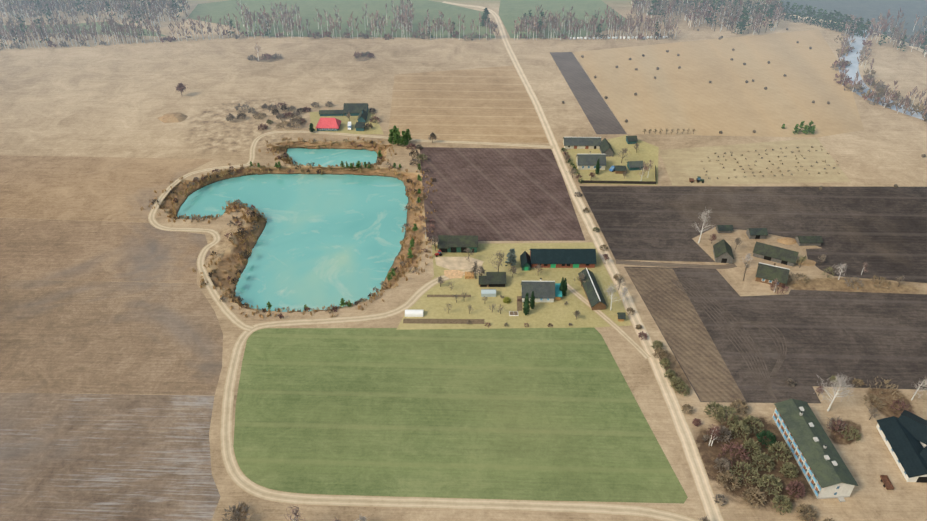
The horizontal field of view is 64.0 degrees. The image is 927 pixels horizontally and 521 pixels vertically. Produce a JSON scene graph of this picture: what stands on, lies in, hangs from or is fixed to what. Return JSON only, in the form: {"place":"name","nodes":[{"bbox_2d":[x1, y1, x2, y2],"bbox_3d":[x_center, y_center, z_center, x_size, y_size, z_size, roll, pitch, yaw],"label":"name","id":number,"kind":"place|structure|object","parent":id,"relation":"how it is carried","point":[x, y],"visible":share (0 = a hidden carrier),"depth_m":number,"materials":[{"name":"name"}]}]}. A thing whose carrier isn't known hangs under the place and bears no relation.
{"place":"outdoors","nodes":[
{"label":"outdoors","id":0,"kind":"place"},
{"bbox_2d":[1,21,164,35],"bbox_3d":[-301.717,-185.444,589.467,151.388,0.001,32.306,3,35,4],"label":"bare trees","id":1,"kind":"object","parent":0,"point":[98,26],"depth_m":586.69,"materials":[{"name":"grey plant"}]},
{"bbox_2d":[0,218,209,282],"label":"field","id":2,"kind":"structure","parent":0,"point":[42,249],"depth_m":330.53,"materials":[{"name":"brown soil"}]},
{"bbox_2d":[0,155,213,222],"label":"field","id":3,"kind":"structure","parent":0,"point":[120,189],"depth_m":379.63,"materials":[{"name":"brown soil"}]},
{"bbox_2d":[0,393,219,520],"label":"field","id":4,"kind":"structure","parent":0,"point":[98,457],"depth_m":235.14,"materials":[{"name":"brown soil"}]},
{"bbox_2d":[0,279,222,394],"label":"field","id":5,"kind":"structure","parent":0,"point":[97,337],"depth_m":282.38,"materials":[{"name":"brown soil"}]},
{"bbox_2d":[177,174,407,311],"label":"pond water","id":6,"kind":"structure","parent":0,"point":[325,240],"depth_m":349.96,"materials":[{"name":"teal liquid"}]},
{"bbox_2d":[158,166,428,311],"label":"pond bank","id":7,"kind":"structure","parent":0,"point":[223,264],"depth_m":355.58,"materials":[{"name":"brown soil"}]},
{"bbox_2d":[268,140,391,166],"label":"pond bank","id":8,"kind":"structure","parent":0,"point":[335,145],"depth_m":421.17,"materials":[{"name":"brown soil"}]},
{"bbox_2d":[286,148,377,166],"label":"pond water","id":9,"kind":"structure","parent":0,"point":[323,157],"depth_m":413.99,"materials":[{"name":"teal liquid"}]},
{"bbox_2d":[187,0,494,37],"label":"green field","id":10,"kind":"structure","parent":0,"point":[216,11],"depth_m":614.52,"materials":[{"name":"green plant"}]},
{"bbox_2d":[148,130,552,331],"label":"dirt road","id":11,"kind":"structure","parent":0,"point":[229,314],"depth_m":359.27,"materials":[{"name":"beige soil"}]},
{"bbox_2d":[435,257,483,269],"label":"yard dirt","id":12,"kind":"structure","parent":0,"point":[456,263],"depth_m":323.04,"materials":[{"name":"beige soil"}]},
{"bbox_2d":[233,327,687,503],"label":"green field","id":13,"kind":"structure","parent":0,"point":[550,414],"depth_m":248.98,"materials":[{"name":"green plant"}]},
{"bbox_2d":[0,0,926,520],"bbox_3d":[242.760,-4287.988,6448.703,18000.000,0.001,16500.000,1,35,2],"label":"ground","id":14,"kind":"structure","parent":0,"point":[110,100],"depth_m":426.68,"materials":[{"name":"brown soil"}]},
{"bbox_2d":[158,112,187,122],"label":"spoil heap","id":15,"kind":"object","parent":14,"relation":"on","point":[175,117],"visible":0.92,"depth_m":444.44,"materials":[{"name":"beige soil"}]},
{"bbox_2d":[141,136,436,317],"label":"reeds","id":16,"kind":"object","parent":14,"relation":"on","point":[252,218],"visible":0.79,"depth_m":353.22,"materials":[{"name":"brown plant"}]},
{"bbox_2d":[151,139,435,318],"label":"bank scrub","id":17,"kind":"object","parent":14,"relation":"on","point":[280,315],"visible":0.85,"depth_m":352.34,"materials":[{"name":"brown plant"}]},
{"bbox_2d":[316,118,340,130],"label":"house","id":18,"kind":"structure","parent":14,"relation":"on","point":[328,124],"depth_m":431.82,"materials":[{"name":"metal"}]},
{"bbox_2d":[319,110,343,115],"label":"collapsed shed","id":19,"kind":"object","parent":14,"relation":"on","point":[331,113],"visible":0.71,"depth_m":449.45,"materials":[{"name":"grey"}]},
{"bbox_2d":[236,101,427,165],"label":"trees","id":20,"kind":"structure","parent":14,"relation":"on","point":[294,113],"depth_m":440.92,"materials":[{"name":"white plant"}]},
{"bbox_2d":[249,125,421,308],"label":"conifer trees","id":21,"kind":"object","parent":14,"relation":"on","point":[394,135],"visible":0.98,"depth_m":394.71,"materials":[{"name":"green plant"}]},
{"bbox_2d":[0,0,680,49],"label":"birch tree","id":22,"kind":"object","parent":14,"relation":"on","point":[399,18],"visible":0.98,"depth_m":561.45,"materials":[{"name":"white plant"}]},
{"bbox_2d":[310,109,382,133],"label":"yard","id":23,"kind":"structure","parent":14,"relation":"on","point":[315,117],"depth_m":441.04,"materials":[{"name":"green plant"}]},
{"bbox_2d":[343,103,368,115],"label":"dark barn","id":24,"kind":"structure","parent":14,"relation":"on","point":[354,109],"depth_m":449.86,"materials":[{"name":"grey metal"}]},
{"bbox_2d":[355,122,365,130],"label":"dark shed","id":25,"kind":"object","parent":14,"relation":"on","point":[359,126],"visible":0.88,"depth_m":432.27,"materials":[{"name":"grey metal"}]},
{"bbox_2d":[357,109,367,121],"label":"barn","id":26,"kind":"structure","parent":14,"relation":"on","point":[363,115],"depth_m":441.45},
{"bbox_2d":[405,310,423,316],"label":"greenhouse","id":27,"kind":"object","parent":14,"relation":"on","point":[413,313],"visible":0.96,"depth_m":292.64,"materials":[{"name":"white plastic"}]},
{"bbox_2d":[434,250,441,256],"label":"red tractor","id":28,"kind":"object","parent":14,"relation":"on","point":[439,253],"visible":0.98,"depth_m":326.88,"materials":[{"name":"red paint"}]},
{"bbox_2d":[437,235,448,252],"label":"shed","id":29,"kind":"structure","parent":14,"relation":"on","point":[442,244],"depth_m":330.06,"materials":[{"name":"stone"}]},
{"bbox_2d":[220,269,699,520],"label":"dirt road","id":30,"kind":"structure","parent":14,"relation":"on","point":[239,479],"depth_m":222.66,"materials":[{"name":"beige soil"}]},
{"bbox_2d":[447,235,477,252],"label":"green barn","id":31,"kind":"structure","parent":14,"relation":"on","point":[459,243],"depth_m":328.54,"materials":[{"name":"stone"}]},
{"bbox_2d":[0,0,926,120],"bbox_3d":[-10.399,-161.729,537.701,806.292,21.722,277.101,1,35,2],"label":"forest","id":32,"kind":"object","parent":14,"relation":"on","point":[742,15],"visible":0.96,"depth_m":577.93,"materials":[{"name":"grey plant"}]},
{"bbox_2d":[387,66,548,142],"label":"tilled field","id":33,"kind":"structure","parent":14,"relation":"on","point":[492,104],"depth_m":460.41,"materials":[{"name":"beige soil"}]},
{"bbox_2d":[465,271,473,278],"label":"firewood stack","id":34,"kind":"object","parent":14,"relation":"on","point":[469,275],"visible":0.96,"depth_m":313.71,"materials":[{"name":"orange wood"}]},
{"bbox_2d":[478,276,488,286],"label":"shed","id":35,"kind":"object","parent":14,"relation":"on","point":[482,281],"visible":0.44,"depth_m":308.79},
{"bbox_2d":[481,289,495,296],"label":"greenhouse","id":36,"kind":"object","parent":14,"relation":"on","point":[488,292],"visible":0.94,"depth_m":302.91,"materials":[{"name":"grey plastic"}]},
{"bbox_2d":[486,272,505,286],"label":"shed","id":37,"kind":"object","parent":14,"relation":"on","point":[495,279],"visible":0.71,"depth_m":308.86,"materials":[{"name":"stone"}]},
{"bbox_2d":[509,311,517,315],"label":"raised bed frame","id":38,"kind":"object","parent":14,"relation":"on","point":[513,313],"visible":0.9,"depth_m":294.20,"materials":[{"name":"white"}]},
{"bbox_2d":[396,242,630,329],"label":"yard","id":39,"kind":"structure","parent":14,"relation":"on","point":[558,313],"depth_m":301.50,"materials":[{"name":"yellow plant"}]},
{"bbox_2d":[403,319,484,323],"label":"garden plot","id":40,"kind":"object","parent":39,"relation":"on","point":[449,321],"visible":1,"depth_m":290.49,"materials":[{"name":"soil"}]},
{"bbox_2d":[427,295,470,296],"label":"garden plot","id":41,"kind":"object","parent":39,"relation":"on","point":[447,296],"visible":0.83,"depth_m":303.56,"materials":[{"name":"soil"}]},
{"bbox_2d":[444,270,463,278],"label":"sawdust patch","id":42,"kind":"object","parent":39,"relation":"on","point":[451,274],"visible":1,"depth_m":316.67,"materials":[{"name":"beige wood"}]},
{"bbox_2d":[407,224,624,327],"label":"farm trees","id":43,"kind":"object","parent":14,"relation":"on","point":[563,288],"visible":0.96,"depth_m":300.96,"materials":[{"name":"green plant"}]},
{"bbox_2d":[520,251,531,270],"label":"shed","id":44,"kind":"structure","parent":14,"relation":"on","point":[525,260],"depth_m":318.56,"materials":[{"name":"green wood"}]},
{"bbox_2d":[521,278,554,301],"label":"white house","id":45,"kind":"structure","parent":14,"relation":"on","point":[544,291],"depth_m":299.15,"materials":[{"name":"grey tile"}]},
{"bbox_2d":[554,283,561,299],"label":"shed annex","id":46,"kind":"object","parent":45,"relation":"attached to","point":[558,294],"visible":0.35,"depth_m":301.48,"materials":[{"name":"teal metal"}]},
{"bbox_2d":[176,8,926,520],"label":"bare trees","id":47,"kind":"object","parent":14,"relation":"on","point":[650,166],"visible":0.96,"depth_m":328.50,"materials":[{"name":"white plant"}]},
{"bbox_2d":[529,249,595,267],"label":"barn","id":48,"kind":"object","parent":14,"relation":"on","point":[565,258],"visible":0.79,"depth_m":319.50,"materials":[{"name":"black metal"}]},
{"bbox_2d":[221,51,913,520],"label":"bushes","id":49,"kind":"object","parent":14,"relation":"on","point":[753,449],"visible":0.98,"depth_m":238.75,"materials":[{"name":"brown plant"}]},
{"bbox_2d":[230,108,926,520],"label":"bushes","id":50,"kind":"object","parent":14,"relation":"on","point":[638,326],"visible":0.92,"depth_m":304.74,"materials":[{"name":"brown plant"}]},
{"bbox_2d":[563,137,600,148],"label":"long building","id":51,"kind":"structure","parent":14,"relation":"on","point":[581,142],"depth_m":413.06,"materials":[{"name":"grey stone"}]},
{"bbox_2d":[550,52,625,133],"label":"plowed field","id":52,"kind":"structure","parent":14,"relation":"on","point":[600,116],"depth_m":475.94,"materials":[{"name":"soil"}]},
{"bbox_2d":[576,152,605,169],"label":"house","id":53,"kind":"structure","parent":14,"relation":"on","point":[586,161],"depth_m":392.48,"materials":[{"name":"grey tile"}]},
{"bbox_2d":[578,268,606,309],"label":"long shed","id":54,"kind":"object","parent":14,"relation":"on","point":[593,293],"visible":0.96,"depth_m":301.19,"materials":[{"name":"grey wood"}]},
{"bbox_2d":[599,138,614,156],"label":"barn","id":55,"kind":"structure","parent":14,"relation":"on","point":[606,148],"depth_m":405.77,"materials":[{"name":"grey"}]},
{"bbox_2d":[566,135,658,184],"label":"yard","id":56,"kind":"structure","parent":14,"relation":"on","point":[647,152],"depth_m":402.13,"materials":[{"name":"yellow plant"}]},
{"bbox_2d":[581,165,655,183],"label":"farm fence","id":57,"kind":"object","parent":14,"relation":"on","point":[626,182],"visible":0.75,"depth_m":380.50,"materials":[{"name":"brown wood"}]},
{"bbox_2d":[614,165,626,173],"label":"shed","id":58,"kind":"object","parent":14,"relation":"on","point":[619,169],"visible":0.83,"depth_m":389.89,"materials":[{"name":"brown wood"}]},
{"bbox_2d":[617,312,625,320],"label":"shed","id":59,"kind":"structure","parent":14,"relation":"on","point":[621,316],"depth_m":289.48,"materials":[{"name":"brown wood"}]},
{"bbox_2d":[626,136,637,143],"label":"shed","id":60,"kind":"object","parent":14,"relation":"on","point":[631,139],"visible":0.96,"depth_m":417.89,"materials":[{"name":"grey metal"}]},
{"bbox_2d":[626,161,643,170],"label":"shed","id":61,"kind":"object","parent":14,"relation":"on","point":[634,165],"visible":0.83,"depth_m":392.24,"materials":[{"name":"grey metal"}]},
{"bbox_2d":[570,10,752,39],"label":"wrapped white bales","id":62,"kind":"object","parent":14,"relation":"on","point":[624,37],"visible":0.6,"depth_m":565.89,"materials":[{"name":"white plastic"}]},
{"bbox_2d":[616,260,736,268],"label":"dirt track","id":63,"kind":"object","parent":14,"relation":"on","point":[730,265],"visible":0.98,"depth_m":321.58,"materials":[{"name":"brown soil"}]},
{"bbox_2d":[625,267,745,401],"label":"plowed field","id":64,"kind":"structure","parent":14,"relation":"on","point":[674,313],"depth_m":284.25,"materials":[{"name":"brown soil"}]},
{"bbox_2d":[574,29,863,137],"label":"field","id":65,"kind":"structure","parent":14,"relation":"on","point":[726,101],"depth_m":488.34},
{"bbox_2d":[713,239,733,263],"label":"barn","id":66,"kind":"structure","parent":14,"relation":"on","point":[722,251],"depth_m":322.82,"materials":[{"name":"wood"}]},
{"bbox_2d":[716,225,733,232],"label":"shed","id":67,"kind":"structure","parent":14,"relation":"on","point":[724,228],"depth_m":342.32,"materials":[{"name":"grey wood"}]},
{"bbox_2d":[562,14,925,189],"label":"hay bales","id":68,"kind":"object","parent":14,"relation":"on","point":[754,131],"visible":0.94,"depth_m":498.42,"materials":[{"name":"brown plant"}]},
{"bbox_2d":[659,138,850,184],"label":"orchard","id":69,"kind":"object","parent":14,"relation":"on","point":[683,166],"visible":0.83,"depth_m":398.36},
{"bbox_2d":[689,176,703,182],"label":"tractor","id":70,"kind":"object","parent":69,"relation":"on","point":[698,180],"visible":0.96,"depth_m":381.77,"materials":[{"name":"grey paint"}]},
{"bbox_2d":[701,146,839,178],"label":"orchard saplings","id":71,"kind":"object","parent":69,"relation":"on","point":[772,163],"visible":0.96,"depth_m":397.85,"materials":[{"name":"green plant"}]},
{"bbox_2d":[746,228,767,238],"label":"shed","id":72,"kind":"structure","parent":14,"relation":"on","point":[756,233],"depth_m":338.06,"materials":[{"name":"grey wood"}]},
{"bbox_2d":[755,262,789,286],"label":"house","id":73,"kind":"structure","parent":14,"relation":"on","point":[768,274],"depth_m":309.59,"materials":[{"name":"stone"}]},
{"bbox_2d":[753,242,798,266],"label":"long barn","id":74,"kind":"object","parent":14,"relation":"on","point":[775,254],"visible":1,"depth_m":323.20,"materials":[{"name":"stone"}]},
{"bbox_2d":[777,237,796,244],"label":"dirt patch","id":75,"kind":"object","parent":14,"relation":"on","point":[787,240],"visible":0.92,"depth_m":336.13,"materials":[{"name":"beige soil"}]},
{"bbox_2d":[796,259,815,265],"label":"dirt patch","id":76,"kind":"object","parent":14,"relation":"on","point":[808,262],"visible":0.81,"depth_m":322.22,"materials":[{"name":"brown soil"}]},
{"bbox_2d":[772,399,857,501],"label":"apartment block","id":77,"kind":"structure","parent":14,"relation":"on","point":[822,465],"depth_m":230.05,"materials":[{"name":"green concrete"}]},
{"bbox_2d":[880,475,893,489],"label":"rusty trailer","id":78,"kind":"object","parent":14,"relation":"on","point":[886,481],"visible":1,"depth_m":226.72,"materials":[{"name":"metal"}]},
{"bbox_2d":[876,416,926,482],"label":"building","id":79,"kind":"structure","parent":14,"relation":"on","point":[904,445],"depth_m":234.21,"materials":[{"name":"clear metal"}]},
{"bbox_2d":[898,410,926,447],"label":"building roof","id":80,"kind":"structure","parent":14,"relation":"on","point":[914,425],"depth_m":240.54,"materials":[{"name":"black metal"}]},
{"bbox_2d":[909,35,926,47],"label":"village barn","id":81,"kind":"structure","parent":14,"relation":"on","point":[915,45],"depth_m":550.76,"materials":[{"name":"grey"}]},
{"bbox_2d":[920,446,926,461],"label":"roof","id":82,"kind":"structure","parent":14,"relation":"on","point":[923,453],"depth_m":231.19,"materials":[{"name":"black metal"}]},
{"bbox_2d":[420,147,584,240],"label":"dark field","id":83,"kind":"structure","parent":0,"point":[498,194],"depth_m":371.23,"materials":[{"name":"brown soil"}]},
{"bbox_2d":[517,296,521,310],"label":"footpath","id":84,"kind":"structure","parent":0,"point":[519,305],"depth_m":299.23,"materials":[{"name":"brown soil"}]},
{"bbox_2d":[499,0,626,37],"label":"green field","id":85,"kind":"structure","parent":0,"point":[511,12],"depth_m":621.29,"materials":[{"name":"green plant"}]},
{"bbox_2d":[442,1,723,520],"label":"road","id":86,"kind":"structure","parent":0,"point":[706,495],"depth_m":289.57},
{"bbox_2d":[567,284,650,358],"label":"driveway","id":87,"kind":"structure","parent":0,"point":[625,335],"depth_m":288.80,"materials":[{"name":"beige soil"}]},
{"bbox_2d":[672,281,776,398],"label":"wheel track","id":88,"kind":"structure","parent":0,"point":[729,339],"depth_m":280.09,"materials":[{"name":"brown soil"}]},
{"bbox_2d":[674,280,775,398],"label":"wheel track","id":89,"kind":"structure","parent":0,"point":[731,337],"depth_m":281.72,"materials":[{"name":"brown soil"}]},
{"bbox_2d":[678,280,775,397],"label":"wheel track","id":90,"kind":"structure","parent":0,"point":[733,335],"depth_m":281.24,"materials":[{"name":"brown soil"}]},
{"bbox_2d":[680,279,774,396],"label":"wheel track","id":91,"kind":"structure","parent":0,"point":[736,334],"depth_m":282.18,"materials":[{"name":"brown soil"}]},
{"bbox_2d":[684,279,770,389],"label":"wheel track","id":92,"kind":"structure","parent":0,"point":[738,332],"depth_m":282.65,"materials":[{"name":"brown soil"}]},
{"bbox_2d":[686,278,773,395],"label":"wheel track","id":93,"kind":"structure","parent":0,"point":[741,331],"depth_m":284.55,"materials":[{"name":"brown soil"}]},
{"bbox_2d":[690,278,772,394],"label":"wheel track","id":94,"kind":"structure","parent":0,"point":[748,335],"depth_m":282.63,"materials":[{"name":"brown soil"}]},
{"bbox_2d":[715,322,779,375],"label":"wheel track","id":95,"kind":"structure","parent":0,"point":[771,338],"depth_m":281.21,"materials":[{"name":"brown soil"}]},
{"bbox_2d":[719,322,781,375],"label":"wheel track","id":96,"kind":"structure","parent":0,"point":[773,335],"depth_m":280.74,"materials":[{"name":"brown soil"}]},
{"bbox_2d":[580,186,926,282],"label":"dark field","id":97,"kind":"structure","parent":0,"point":[880,231],"depth_m":351.86,"materials":[{"name":"brown soil"}]},
{"bbox_2d":[795,236,822,245],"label":"shed","id":98,"kind":"structure","parent":97,"relation":"on","point":[809,240],"depth_m":333.84,"materials":[{"name":"stone"}]},
{"bbox_2d":[723,321,783,375],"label":"wheel track","id":99,"kind":"structure","parent":0,"point":[776,333],"depth_m":282.85,"materials":[{"name":"brown soil"}]},
{"bbox_2d":[727,321,786,375],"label":"wheel track","id":100,"kind":"structure","parent":0,"point":[779,331],"depth_m":283.80,"materials":[{"name":"brown soil"}]},
{"bbox_2d":[624,267,926,402],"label":"dark field","id":101,"kind":"structure","parent":0,"point":[865,336],"depth_m":283.30,"materials":[{"name":"brown soil"}]},
{"bbox_2d":[681,0,926,54],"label":"road","id":102,"kind":"structure","parent":0,"point":[915,48],"depth_m":567.01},
{"bbox_2d":[778,0,926,49],"bbox_3d":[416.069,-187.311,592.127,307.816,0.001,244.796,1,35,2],"label":"forest","id":103,"kind":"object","parent":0,"point":[866,10],"depth_m":628.21,"materials":[{"name":"plant"}]},
{"bbox_2d":[839,27,926,119],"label":"river water","id":104,"kind":"structure","parent":0,"point":[858,45],"depth_m":515.04,"materials":[{"name":"liquid"}]}
]}

